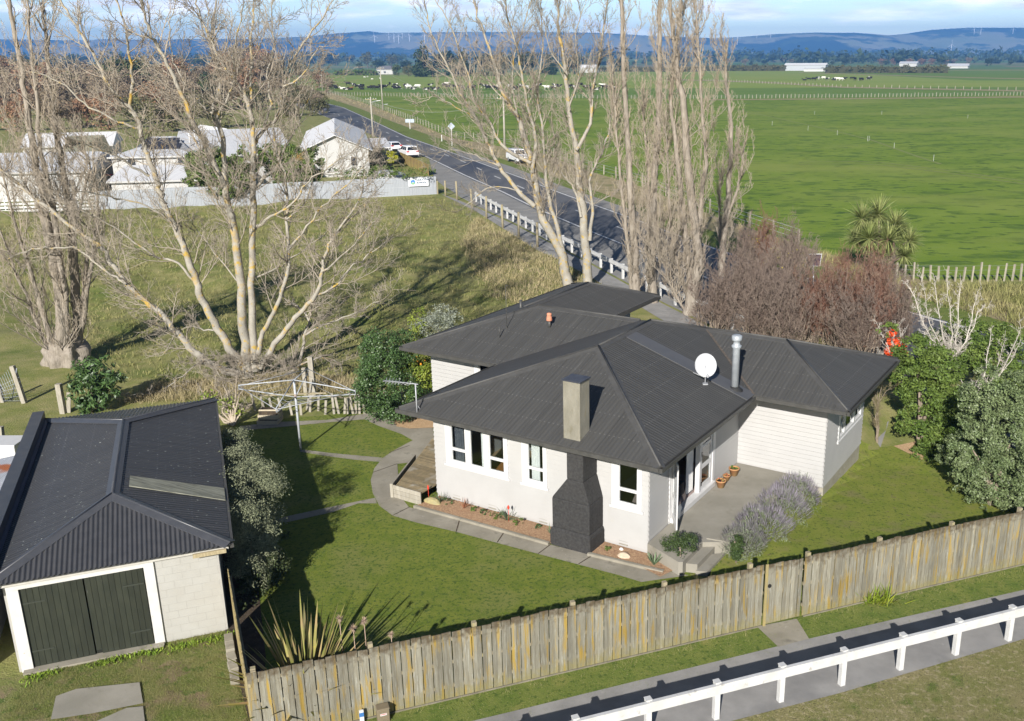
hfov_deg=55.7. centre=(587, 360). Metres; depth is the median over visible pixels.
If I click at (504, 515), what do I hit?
succulent
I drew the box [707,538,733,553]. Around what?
step wall
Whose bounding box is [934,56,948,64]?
distant tree
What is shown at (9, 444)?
white chest
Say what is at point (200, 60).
distant tree
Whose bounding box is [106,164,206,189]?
lean to store
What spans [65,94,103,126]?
distant tree
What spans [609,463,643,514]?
window
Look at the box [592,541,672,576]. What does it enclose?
flower bed
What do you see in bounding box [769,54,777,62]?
distant tree
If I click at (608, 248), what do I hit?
road shoulder
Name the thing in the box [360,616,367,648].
dried flower
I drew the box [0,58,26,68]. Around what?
distant tree
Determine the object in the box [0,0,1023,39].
sky
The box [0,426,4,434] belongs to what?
post
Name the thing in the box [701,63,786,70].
shelter hedge
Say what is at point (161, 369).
long grass
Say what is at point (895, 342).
flame shrub
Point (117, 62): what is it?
distant tree
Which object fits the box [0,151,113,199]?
classroom block
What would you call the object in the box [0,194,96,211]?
slat fence
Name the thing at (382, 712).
meter box
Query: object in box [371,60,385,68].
distant tree
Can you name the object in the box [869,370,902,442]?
sapling
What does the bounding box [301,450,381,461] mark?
stepping path
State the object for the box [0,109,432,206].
school yard
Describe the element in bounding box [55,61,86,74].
distant tree
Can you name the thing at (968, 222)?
field
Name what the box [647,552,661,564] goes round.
succulent
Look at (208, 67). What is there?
distant tree
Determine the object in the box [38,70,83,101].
distant tree
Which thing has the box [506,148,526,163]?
parked ute
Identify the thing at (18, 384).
wire gate
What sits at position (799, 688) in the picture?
footpath
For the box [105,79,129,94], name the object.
distant tree
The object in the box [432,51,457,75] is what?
distant tree
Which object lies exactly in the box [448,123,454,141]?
road sign
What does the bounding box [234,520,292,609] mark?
bush
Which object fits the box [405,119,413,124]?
road sign
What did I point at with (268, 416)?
planter box
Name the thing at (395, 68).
distant tree
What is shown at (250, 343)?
poplar tree
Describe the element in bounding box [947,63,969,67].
farm shed
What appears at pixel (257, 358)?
root shoots
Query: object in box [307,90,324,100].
distant tree
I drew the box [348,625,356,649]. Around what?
dried flower
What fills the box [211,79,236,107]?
distant tree
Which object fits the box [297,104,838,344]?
road marking
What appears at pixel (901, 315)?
thicket shrub
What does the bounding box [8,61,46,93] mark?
distant tree
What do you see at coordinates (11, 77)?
distant tree
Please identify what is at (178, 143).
classroom block
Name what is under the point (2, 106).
distant tree
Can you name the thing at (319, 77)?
distant tree
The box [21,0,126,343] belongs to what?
lombardy poplar
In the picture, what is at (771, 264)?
thicket shrub
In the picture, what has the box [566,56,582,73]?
distant tree
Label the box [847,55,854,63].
distant tree
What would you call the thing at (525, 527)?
flower bed
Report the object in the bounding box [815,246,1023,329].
dry grass
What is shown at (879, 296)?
thicket shrub
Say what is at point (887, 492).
lawn
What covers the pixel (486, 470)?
window
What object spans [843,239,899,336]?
thicket shrub
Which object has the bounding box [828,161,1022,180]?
worn track
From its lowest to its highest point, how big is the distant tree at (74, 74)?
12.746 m
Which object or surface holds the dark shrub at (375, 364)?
on the lawn at (321, 481)
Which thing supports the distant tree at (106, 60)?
on the ground at (24, 355)
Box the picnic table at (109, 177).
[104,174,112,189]
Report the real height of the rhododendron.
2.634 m
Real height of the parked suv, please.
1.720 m
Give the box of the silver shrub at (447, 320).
[410,303,463,339]
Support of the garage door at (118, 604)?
in the garage
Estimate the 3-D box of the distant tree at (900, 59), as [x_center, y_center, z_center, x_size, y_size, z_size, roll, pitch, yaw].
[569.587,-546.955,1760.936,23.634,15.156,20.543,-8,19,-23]
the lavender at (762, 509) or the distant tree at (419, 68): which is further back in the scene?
the distant tree at (419, 68)
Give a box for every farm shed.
[580,65,599,72]
[784,63,827,70]
[899,61,918,66]
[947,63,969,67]
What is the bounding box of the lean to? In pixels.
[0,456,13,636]
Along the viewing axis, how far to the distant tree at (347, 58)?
2420.54 m
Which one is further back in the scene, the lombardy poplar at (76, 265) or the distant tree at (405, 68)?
the distant tree at (405, 68)
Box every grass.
[0,196,582,392]
[119,367,369,404]
[261,419,639,581]
[313,91,821,251]
[374,631,747,719]
[457,214,601,303]
[733,639,1023,720]
[814,567,1023,617]
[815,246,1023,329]
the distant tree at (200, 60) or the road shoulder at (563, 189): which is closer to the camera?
the road shoulder at (563, 189)
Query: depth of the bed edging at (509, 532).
29.12 m
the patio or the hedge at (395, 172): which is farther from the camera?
the hedge at (395, 172)
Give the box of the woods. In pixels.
[2,45,1023,66]
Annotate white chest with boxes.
[0,435,22,457]
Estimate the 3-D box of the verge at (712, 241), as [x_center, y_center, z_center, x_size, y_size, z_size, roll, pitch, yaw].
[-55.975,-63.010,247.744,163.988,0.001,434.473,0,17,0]
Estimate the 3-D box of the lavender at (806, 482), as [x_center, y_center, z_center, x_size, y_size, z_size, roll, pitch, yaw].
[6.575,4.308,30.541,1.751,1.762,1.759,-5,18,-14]
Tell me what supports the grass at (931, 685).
on the ground at (24, 355)
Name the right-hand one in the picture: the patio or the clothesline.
the patio
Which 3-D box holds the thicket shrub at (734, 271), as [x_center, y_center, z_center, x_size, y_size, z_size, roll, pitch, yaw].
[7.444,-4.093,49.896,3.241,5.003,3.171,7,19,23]
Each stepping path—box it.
[274,498,376,521]
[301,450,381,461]
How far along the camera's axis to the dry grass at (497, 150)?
159.61 m
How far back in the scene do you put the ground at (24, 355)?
56.72 m
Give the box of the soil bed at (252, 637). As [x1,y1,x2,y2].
[222,429,265,720]
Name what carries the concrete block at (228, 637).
on the soil bed at (252, 637)
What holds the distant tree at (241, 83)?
on the ground at (24, 355)
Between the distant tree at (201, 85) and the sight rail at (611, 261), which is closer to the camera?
the sight rail at (611, 261)
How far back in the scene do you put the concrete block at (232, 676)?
21.89 m
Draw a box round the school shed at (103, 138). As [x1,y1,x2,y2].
[64,135,112,155]
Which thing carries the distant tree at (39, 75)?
on the ground at (24, 355)
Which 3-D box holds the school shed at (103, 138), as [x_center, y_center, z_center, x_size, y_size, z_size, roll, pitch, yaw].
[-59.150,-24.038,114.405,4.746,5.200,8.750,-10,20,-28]
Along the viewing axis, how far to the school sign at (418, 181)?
100.43 m
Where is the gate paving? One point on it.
(791, 630)
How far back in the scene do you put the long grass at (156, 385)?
41.30 m
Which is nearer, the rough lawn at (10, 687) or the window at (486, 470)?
the rough lawn at (10, 687)
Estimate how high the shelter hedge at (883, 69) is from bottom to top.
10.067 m
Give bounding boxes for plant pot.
[716,478,726,487]
[723,473,730,480]
[729,465,739,475]
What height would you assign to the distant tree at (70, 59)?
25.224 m
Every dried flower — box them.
[335,615,342,652]
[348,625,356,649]
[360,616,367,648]
[388,631,394,642]
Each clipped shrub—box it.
[659,530,697,559]
[729,534,745,562]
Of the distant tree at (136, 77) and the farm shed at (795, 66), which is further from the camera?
the farm shed at (795, 66)
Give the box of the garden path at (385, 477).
[240,412,686,581]
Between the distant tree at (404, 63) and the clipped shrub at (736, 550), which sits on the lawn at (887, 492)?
the clipped shrub at (736, 550)
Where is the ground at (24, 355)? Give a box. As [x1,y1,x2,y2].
[0,69,1023,720]
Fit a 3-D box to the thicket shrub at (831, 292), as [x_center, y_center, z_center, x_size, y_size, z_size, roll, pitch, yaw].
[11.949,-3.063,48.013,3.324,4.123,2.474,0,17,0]
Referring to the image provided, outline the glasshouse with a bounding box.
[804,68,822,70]
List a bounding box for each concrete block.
[224,633,232,641]
[225,640,234,652]
[226,651,237,662]
[227,659,238,671]
[229,670,239,684]
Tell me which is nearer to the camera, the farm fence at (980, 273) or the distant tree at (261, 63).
the farm fence at (980, 273)
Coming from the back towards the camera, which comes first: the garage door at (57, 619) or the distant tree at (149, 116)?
the distant tree at (149, 116)
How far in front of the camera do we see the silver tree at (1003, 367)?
37.74 m
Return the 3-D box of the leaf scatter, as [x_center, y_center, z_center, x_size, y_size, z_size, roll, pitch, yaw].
[-14.123,1.612,37.160,1.729,1.199,1.435,-5,18,-15]
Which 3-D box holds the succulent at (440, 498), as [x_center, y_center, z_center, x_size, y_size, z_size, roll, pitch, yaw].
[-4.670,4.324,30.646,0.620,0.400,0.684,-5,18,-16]
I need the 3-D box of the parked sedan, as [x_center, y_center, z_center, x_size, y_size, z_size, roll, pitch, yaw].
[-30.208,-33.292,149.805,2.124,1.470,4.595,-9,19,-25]
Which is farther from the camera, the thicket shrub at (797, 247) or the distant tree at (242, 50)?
the distant tree at (242, 50)
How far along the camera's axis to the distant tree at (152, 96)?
224.01 m
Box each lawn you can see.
[0,636,246,720]
[223,396,745,720]
[711,426,1017,626]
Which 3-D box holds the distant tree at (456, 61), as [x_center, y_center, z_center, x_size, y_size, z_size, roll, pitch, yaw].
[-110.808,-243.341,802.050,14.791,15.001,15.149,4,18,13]
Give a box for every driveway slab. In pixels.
[51,682,142,718]
[98,706,144,720]
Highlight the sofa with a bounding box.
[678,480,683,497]
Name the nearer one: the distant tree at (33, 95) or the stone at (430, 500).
the stone at (430, 500)
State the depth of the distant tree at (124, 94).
271.07 m
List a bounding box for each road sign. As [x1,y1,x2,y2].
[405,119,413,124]
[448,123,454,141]
[806,254,821,281]
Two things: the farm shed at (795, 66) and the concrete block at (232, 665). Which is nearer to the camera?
the concrete block at (232, 665)
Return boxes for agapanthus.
[855,581,914,606]
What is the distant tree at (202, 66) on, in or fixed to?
on the ground at (24, 355)
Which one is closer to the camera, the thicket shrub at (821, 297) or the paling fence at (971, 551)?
the paling fence at (971, 551)
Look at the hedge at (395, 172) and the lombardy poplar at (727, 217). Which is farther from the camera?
the hedge at (395, 172)
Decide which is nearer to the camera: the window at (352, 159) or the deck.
the deck
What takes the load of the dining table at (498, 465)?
on the house
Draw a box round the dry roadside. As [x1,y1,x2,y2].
[312,90,1023,325]
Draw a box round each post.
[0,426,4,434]
[55,383,70,413]
[359,709,363,720]
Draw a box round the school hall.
[300,118,391,177]
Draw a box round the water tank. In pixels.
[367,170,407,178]
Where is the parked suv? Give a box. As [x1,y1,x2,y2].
[397,145,418,156]
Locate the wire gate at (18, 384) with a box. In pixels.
[0,365,27,403]
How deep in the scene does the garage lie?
23.43 m
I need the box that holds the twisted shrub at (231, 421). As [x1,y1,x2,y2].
[195,361,253,425]
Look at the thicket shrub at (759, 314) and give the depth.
46.16 m
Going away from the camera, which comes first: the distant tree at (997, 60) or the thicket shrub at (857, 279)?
the thicket shrub at (857, 279)
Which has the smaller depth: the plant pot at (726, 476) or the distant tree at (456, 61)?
the plant pot at (726, 476)
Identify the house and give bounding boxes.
[395,282,899,553]
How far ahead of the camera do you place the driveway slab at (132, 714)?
20.77 m
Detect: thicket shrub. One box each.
[681,256,743,329]
[698,236,759,329]
[709,256,790,335]
[720,208,779,298]
[740,205,783,269]
[740,235,816,334]
[745,259,823,342]
[762,223,826,324]
[768,211,822,284]
[783,251,850,344]
[802,258,859,339]
[807,238,891,346]
[810,268,908,351]
[817,244,866,293]
[830,243,913,353]
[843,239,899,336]
[862,242,917,321]
[867,268,940,354]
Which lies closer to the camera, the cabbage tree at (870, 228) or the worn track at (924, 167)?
the cabbage tree at (870, 228)
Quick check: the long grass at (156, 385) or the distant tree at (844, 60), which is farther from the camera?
the distant tree at (844, 60)
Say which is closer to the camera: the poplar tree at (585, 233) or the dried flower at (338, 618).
the dried flower at (338, 618)
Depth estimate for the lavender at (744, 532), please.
27.31 m
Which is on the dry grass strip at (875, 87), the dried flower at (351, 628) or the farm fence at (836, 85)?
the farm fence at (836, 85)
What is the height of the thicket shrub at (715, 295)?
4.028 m
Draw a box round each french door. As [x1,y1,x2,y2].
[672,462,678,529]
[700,434,712,490]
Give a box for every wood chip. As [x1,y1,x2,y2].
[394,417,432,427]
[895,441,923,458]
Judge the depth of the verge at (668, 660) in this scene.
22.83 m
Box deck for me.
[390,438,436,503]
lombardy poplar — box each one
[0,0,91,368]
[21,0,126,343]
[600,0,647,290]
[625,0,673,302]
[630,0,736,315]
[704,7,754,276]
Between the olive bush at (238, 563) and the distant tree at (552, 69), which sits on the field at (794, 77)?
the distant tree at (552, 69)
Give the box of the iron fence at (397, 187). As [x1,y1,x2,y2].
[95,176,437,209]
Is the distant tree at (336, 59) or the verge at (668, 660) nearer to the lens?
the verge at (668, 660)
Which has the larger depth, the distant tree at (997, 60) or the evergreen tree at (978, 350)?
the distant tree at (997, 60)
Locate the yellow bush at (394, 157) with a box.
[384,151,398,163]
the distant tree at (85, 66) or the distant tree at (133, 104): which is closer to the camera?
the distant tree at (133, 104)
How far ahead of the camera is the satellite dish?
29.91 m
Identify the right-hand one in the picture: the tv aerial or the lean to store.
the tv aerial
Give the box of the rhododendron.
[64,354,127,414]
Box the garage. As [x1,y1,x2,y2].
[0,397,234,675]
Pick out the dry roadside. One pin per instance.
(605, 182)
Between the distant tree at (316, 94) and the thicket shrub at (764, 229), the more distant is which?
the distant tree at (316, 94)
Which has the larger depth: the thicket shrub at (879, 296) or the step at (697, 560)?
the thicket shrub at (879, 296)
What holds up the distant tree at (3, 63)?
on the ground at (24, 355)
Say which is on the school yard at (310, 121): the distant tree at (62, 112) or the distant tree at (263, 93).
the distant tree at (62, 112)
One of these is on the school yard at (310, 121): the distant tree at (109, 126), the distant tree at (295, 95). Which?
the distant tree at (109, 126)
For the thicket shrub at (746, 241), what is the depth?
53.79 m
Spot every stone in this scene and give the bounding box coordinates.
[423,497,440,504]
[617,552,629,558]
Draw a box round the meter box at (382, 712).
[375,702,389,720]
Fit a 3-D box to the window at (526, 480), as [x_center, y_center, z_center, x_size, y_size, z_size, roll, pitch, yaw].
[-1.568,2.997,28.740,1.020,1.688,0.130,10,20,29]
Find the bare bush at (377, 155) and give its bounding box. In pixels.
[362,131,393,166]
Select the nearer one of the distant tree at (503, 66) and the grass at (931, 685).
the grass at (931, 685)
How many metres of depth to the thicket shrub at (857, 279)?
45.95 m
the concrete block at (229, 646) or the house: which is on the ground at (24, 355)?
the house
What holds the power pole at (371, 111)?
on the school yard at (310, 121)
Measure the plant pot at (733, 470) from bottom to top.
0.328 m
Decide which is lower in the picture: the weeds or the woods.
the weeds
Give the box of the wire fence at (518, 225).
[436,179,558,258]
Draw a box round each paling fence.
[227,569,256,720]
[245,507,1023,720]
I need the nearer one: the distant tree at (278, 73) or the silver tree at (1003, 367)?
the silver tree at (1003, 367)
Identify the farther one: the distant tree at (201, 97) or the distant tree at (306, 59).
the distant tree at (306, 59)
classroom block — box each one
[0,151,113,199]
[21,131,122,155]
[107,133,196,173]
[177,127,286,183]
[199,125,225,129]
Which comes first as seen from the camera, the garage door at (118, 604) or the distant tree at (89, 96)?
the garage door at (118, 604)
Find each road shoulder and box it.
[297,105,888,446]
[451,147,639,217]
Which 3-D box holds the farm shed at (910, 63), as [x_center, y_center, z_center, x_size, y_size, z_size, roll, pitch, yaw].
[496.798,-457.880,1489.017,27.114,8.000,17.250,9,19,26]
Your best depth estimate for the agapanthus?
24.92 m
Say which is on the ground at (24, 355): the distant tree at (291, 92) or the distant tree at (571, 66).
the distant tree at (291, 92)
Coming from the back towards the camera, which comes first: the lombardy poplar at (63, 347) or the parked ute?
the parked ute
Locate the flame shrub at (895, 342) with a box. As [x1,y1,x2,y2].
[884,328,906,356]
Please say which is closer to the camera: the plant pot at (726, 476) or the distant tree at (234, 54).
the plant pot at (726, 476)
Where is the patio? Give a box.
[647,463,796,574]
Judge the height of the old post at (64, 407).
1.262 m
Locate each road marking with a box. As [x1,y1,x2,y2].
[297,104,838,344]
[326,103,1023,343]
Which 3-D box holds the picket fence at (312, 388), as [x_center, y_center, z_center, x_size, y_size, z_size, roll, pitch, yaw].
[-11.209,0.993,39.409,4.700,1.799,2.538,0,17,0]
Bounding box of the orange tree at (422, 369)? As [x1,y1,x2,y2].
[398,306,432,399]
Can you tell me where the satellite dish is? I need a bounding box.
[693,353,716,384]
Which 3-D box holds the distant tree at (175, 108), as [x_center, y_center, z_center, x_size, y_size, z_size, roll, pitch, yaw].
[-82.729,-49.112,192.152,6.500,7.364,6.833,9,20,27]
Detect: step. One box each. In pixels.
[686,547,714,572]
[696,553,724,575]
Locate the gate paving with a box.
[758,619,808,646]
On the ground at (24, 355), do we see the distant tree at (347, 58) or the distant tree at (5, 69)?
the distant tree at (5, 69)
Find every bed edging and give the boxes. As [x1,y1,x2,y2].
[413,505,549,544]
[587,552,663,571]
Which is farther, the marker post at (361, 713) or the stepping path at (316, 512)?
the stepping path at (316, 512)
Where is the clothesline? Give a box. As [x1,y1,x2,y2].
[238,368,355,450]
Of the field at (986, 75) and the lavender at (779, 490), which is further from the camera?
the field at (986, 75)
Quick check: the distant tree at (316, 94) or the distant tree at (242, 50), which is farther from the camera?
the distant tree at (242, 50)
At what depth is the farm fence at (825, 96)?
344.76 m
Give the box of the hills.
[0,28,1023,57]
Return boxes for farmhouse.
[376,66,393,73]
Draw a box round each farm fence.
[327,92,650,98]
[328,89,799,242]
[665,92,1020,98]
[703,78,1007,89]
[870,262,1023,281]
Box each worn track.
[716,106,940,163]
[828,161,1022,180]
[867,164,1023,183]
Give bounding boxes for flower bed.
[418,496,550,542]
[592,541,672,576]
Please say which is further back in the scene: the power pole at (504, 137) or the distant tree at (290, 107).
the distant tree at (290, 107)
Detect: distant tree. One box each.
[0,56,16,69]
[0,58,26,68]
[0,66,13,80]
[0,78,31,108]
[0,87,8,109]
[0,98,7,121]
[0,101,31,131]
[2,67,31,100]
[8,55,41,69]
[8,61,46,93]
[10,86,34,113]
[11,78,38,103]
[26,62,64,101]
[28,89,55,114]
[32,93,70,127]
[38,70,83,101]
[41,73,82,109]
[42,70,86,101]
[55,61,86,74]
[60,54,77,68]
[60,97,88,126]
[62,67,89,97]
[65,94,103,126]
[72,82,119,122]
[76,60,100,73]
[76,74,96,97]
[77,68,122,92]
[85,93,125,129]
[89,56,134,73]
[89,68,126,86]
[101,55,127,80]
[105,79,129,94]
[112,59,156,97]
[112,85,129,99]
[118,54,150,73]
[118,66,149,99]
[118,92,149,123]
[134,80,167,120]
[137,77,170,105]
[140,97,180,131]
[145,65,167,86]
[149,95,184,131]
[155,51,170,61]
[157,55,192,84]
[160,72,193,96]
[170,71,197,84]
[170,82,202,112]
[185,89,211,116]
[187,64,213,78]
[187,69,206,82]
[189,58,200,67]
[191,62,212,73]
[191,82,222,101]
[192,95,234,127]
[194,53,207,68]
[196,77,210,84]
[199,71,217,83]
[205,53,232,84]
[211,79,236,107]
[214,58,261,99]
[218,50,246,63]
[220,46,258,58]
[222,70,259,107]
[237,84,267,110]
[241,53,280,86]
[245,45,283,84]
[254,79,274,101]
[265,67,291,82]
[273,77,289,92]
[282,99,296,115]
[283,83,298,97]
[284,96,298,113]
[289,59,305,78]
[289,89,307,104]
[295,68,310,81]
[301,98,321,115]
[303,55,312,65]
[306,68,329,88]
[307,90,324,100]
[308,92,322,101]
[315,95,331,113]
[319,74,335,93]
[331,56,341,65]
[344,55,356,63]
[358,51,373,67]
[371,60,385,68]
[386,54,397,65]
[392,54,404,63]
[392,63,401,75]
[399,60,410,69]
[402,64,412,75]
[410,40,435,76]
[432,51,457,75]
[448,59,463,75]
[453,48,472,75]
[471,53,492,75]
[486,62,502,75]
[497,52,516,74]
[515,52,538,74]
[541,50,557,74]
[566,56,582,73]
[615,57,629,71]
[679,57,687,65]
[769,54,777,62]
[840,58,849,64]
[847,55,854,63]
[893,57,904,63]
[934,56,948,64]
[985,58,993,65]
[992,56,1000,63]
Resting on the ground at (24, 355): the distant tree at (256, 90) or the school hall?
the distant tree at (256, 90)
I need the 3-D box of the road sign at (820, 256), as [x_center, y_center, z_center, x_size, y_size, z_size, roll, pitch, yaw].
[13.124,-4.911,56.197,0.880,2.732,0.336,0,17,0]
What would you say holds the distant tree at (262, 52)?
on the field at (774, 92)
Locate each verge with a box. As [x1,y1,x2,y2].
[325,98,1023,338]
[364,565,1023,720]
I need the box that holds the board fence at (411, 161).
[400,152,428,175]
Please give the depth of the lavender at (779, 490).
29.41 m
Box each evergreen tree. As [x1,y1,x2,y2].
[875,317,983,461]
[928,318,1023,390]
[934,363,1023,511]
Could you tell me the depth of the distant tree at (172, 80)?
339.04 m
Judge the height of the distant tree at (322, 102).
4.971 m
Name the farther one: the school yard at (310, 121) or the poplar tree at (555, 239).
the school yard at (310, 121)
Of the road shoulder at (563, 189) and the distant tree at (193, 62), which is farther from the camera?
the distant tree at (193, 62)
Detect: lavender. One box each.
[718,518,768,561]
[732,500,796,544]
[754,480,813,529]
[769,470,822,512]
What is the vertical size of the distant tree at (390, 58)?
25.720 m
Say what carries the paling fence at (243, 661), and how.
on the ground at (24, 355)
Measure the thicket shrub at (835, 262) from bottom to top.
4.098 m
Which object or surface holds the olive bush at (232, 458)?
on the soil bed at (252, 637)
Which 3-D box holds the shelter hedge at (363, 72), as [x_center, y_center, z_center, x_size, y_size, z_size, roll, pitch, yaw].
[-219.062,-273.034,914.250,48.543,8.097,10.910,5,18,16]
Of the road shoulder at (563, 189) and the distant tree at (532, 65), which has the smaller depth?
the road shoulder at (563, 189)
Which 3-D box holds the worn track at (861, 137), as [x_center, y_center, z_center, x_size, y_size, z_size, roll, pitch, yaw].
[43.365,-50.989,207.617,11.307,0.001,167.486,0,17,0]
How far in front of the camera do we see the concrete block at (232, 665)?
22.27 m
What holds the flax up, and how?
on the lawn at (321, 481)
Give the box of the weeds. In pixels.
[19,630,235,687]
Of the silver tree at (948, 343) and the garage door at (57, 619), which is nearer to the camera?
the garage door at (57, 619)
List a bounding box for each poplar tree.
[0,0,423,402]
[404,0,574,285]
[529,0,625,281]
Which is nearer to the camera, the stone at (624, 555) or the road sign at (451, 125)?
the stone at (624, 555)
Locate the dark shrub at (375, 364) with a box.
[347,326,428,423]
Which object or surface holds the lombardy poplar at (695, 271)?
on the ground at (24, 355)
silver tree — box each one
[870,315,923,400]
[901,265,993,372]
[934,313,1023,394]
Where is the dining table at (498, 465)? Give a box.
[491,455,531,478]
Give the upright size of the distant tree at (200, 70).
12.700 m
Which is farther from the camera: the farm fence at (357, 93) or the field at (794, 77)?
the field at (794, 77)
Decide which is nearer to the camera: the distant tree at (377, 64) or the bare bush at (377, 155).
the bare bush at (377, 155)
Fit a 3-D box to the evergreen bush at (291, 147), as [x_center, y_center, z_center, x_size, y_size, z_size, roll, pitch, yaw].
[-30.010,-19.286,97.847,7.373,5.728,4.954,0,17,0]
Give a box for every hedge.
[327,164,435,180]
[333,68,379,74]
[600,66,701,71]
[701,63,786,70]
[822,64,950,72]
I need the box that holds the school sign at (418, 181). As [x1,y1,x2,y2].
[408,177,428,186]
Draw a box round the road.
[297,100,1023,454]
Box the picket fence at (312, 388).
[250,356,365,414]
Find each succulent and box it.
[433,491,447,501]
[460,498,469,507]
[498,505,516,519]
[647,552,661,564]
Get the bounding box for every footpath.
[442,194,707,326]
[474,590,1023,720]
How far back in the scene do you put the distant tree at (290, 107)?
242.37 m
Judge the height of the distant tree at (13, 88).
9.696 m
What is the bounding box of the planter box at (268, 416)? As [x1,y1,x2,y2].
[257,406,282,424]
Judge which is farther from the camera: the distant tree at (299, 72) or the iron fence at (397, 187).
the distant tree at (299, 72)
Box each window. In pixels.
[350,156,357,165]
[444,424,509,480]
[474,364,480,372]
[520,442,548,490]
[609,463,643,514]
[837,403,862,443]
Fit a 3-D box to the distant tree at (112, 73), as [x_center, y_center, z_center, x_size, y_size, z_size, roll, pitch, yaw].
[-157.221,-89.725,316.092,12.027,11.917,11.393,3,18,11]
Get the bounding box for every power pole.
[365,97,380,136]
[377,67,384,110]
[497,97,505,145]
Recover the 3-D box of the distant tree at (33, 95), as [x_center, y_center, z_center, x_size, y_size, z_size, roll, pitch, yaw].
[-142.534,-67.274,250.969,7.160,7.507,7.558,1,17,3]
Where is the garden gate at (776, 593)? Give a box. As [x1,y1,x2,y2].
[762,558,802,625]
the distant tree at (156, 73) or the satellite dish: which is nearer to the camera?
the satellite dish
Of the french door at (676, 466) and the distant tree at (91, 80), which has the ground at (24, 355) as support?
the distant tree at (91, 80)
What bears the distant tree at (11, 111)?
on the school yard at (310, 121)
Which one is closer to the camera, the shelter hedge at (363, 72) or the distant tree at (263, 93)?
the distant tree at (263, 93)
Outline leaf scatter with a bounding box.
[198,389,243,416]
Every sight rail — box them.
[475,192,773,332]
[571,604,1023,720]
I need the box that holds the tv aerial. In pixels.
[383,378,419,411]
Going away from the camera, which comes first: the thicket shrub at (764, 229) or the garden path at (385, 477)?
the garden path at (385, 477)
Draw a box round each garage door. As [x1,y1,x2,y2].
[19,579,95,666]
[84,568,154,652]
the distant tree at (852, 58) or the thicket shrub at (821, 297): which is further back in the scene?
the distant tree at (852, 58)
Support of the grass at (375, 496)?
on the lawn at (321, 481)
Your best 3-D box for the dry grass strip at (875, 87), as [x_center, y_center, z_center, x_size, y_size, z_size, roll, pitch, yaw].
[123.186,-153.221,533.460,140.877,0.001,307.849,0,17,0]
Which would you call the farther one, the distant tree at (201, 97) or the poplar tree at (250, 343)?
the distant tree at (201, 97)
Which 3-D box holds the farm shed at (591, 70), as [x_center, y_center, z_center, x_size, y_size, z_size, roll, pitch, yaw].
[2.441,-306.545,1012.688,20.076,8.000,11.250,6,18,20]
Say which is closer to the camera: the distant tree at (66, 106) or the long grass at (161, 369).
the long grass at (161, 369)
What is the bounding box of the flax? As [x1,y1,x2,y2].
[210,589,385,720]
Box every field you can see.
[253,71,1023,88]
[264,87,1023,98]
[317,88,1023,279]
[808,71,1023,80]
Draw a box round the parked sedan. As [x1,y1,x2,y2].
[384,141,401,150]
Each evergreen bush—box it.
[181,144,268,197]
[261,143,324,186]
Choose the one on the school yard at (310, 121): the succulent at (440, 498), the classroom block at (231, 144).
the classroom block at (231, 144)
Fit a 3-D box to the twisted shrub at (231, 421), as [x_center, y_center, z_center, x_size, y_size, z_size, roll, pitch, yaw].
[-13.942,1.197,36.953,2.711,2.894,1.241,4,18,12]
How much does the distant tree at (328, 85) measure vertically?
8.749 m
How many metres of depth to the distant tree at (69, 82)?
297.47 m
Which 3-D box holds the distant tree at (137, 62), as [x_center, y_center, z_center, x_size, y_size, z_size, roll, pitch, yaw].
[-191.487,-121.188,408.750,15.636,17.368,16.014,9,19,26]
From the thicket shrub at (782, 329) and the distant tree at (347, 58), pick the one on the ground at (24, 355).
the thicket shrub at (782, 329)
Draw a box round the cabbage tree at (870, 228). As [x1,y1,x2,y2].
[840,193,927,270]
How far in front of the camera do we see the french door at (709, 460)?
30.38 m
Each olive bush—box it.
[219,438,276,517]
[221,426,260,486]
[222,452,294,554]
[223,497,283,597]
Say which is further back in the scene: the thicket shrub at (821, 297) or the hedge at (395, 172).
the hedge at (395, 172)
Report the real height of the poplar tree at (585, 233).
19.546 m
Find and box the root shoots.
[171,337,305,386]
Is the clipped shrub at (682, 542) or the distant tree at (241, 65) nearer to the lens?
the clipped shrub at (682, 542)
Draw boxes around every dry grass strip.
[667,79,1023,91]
[708,96,1023,99]

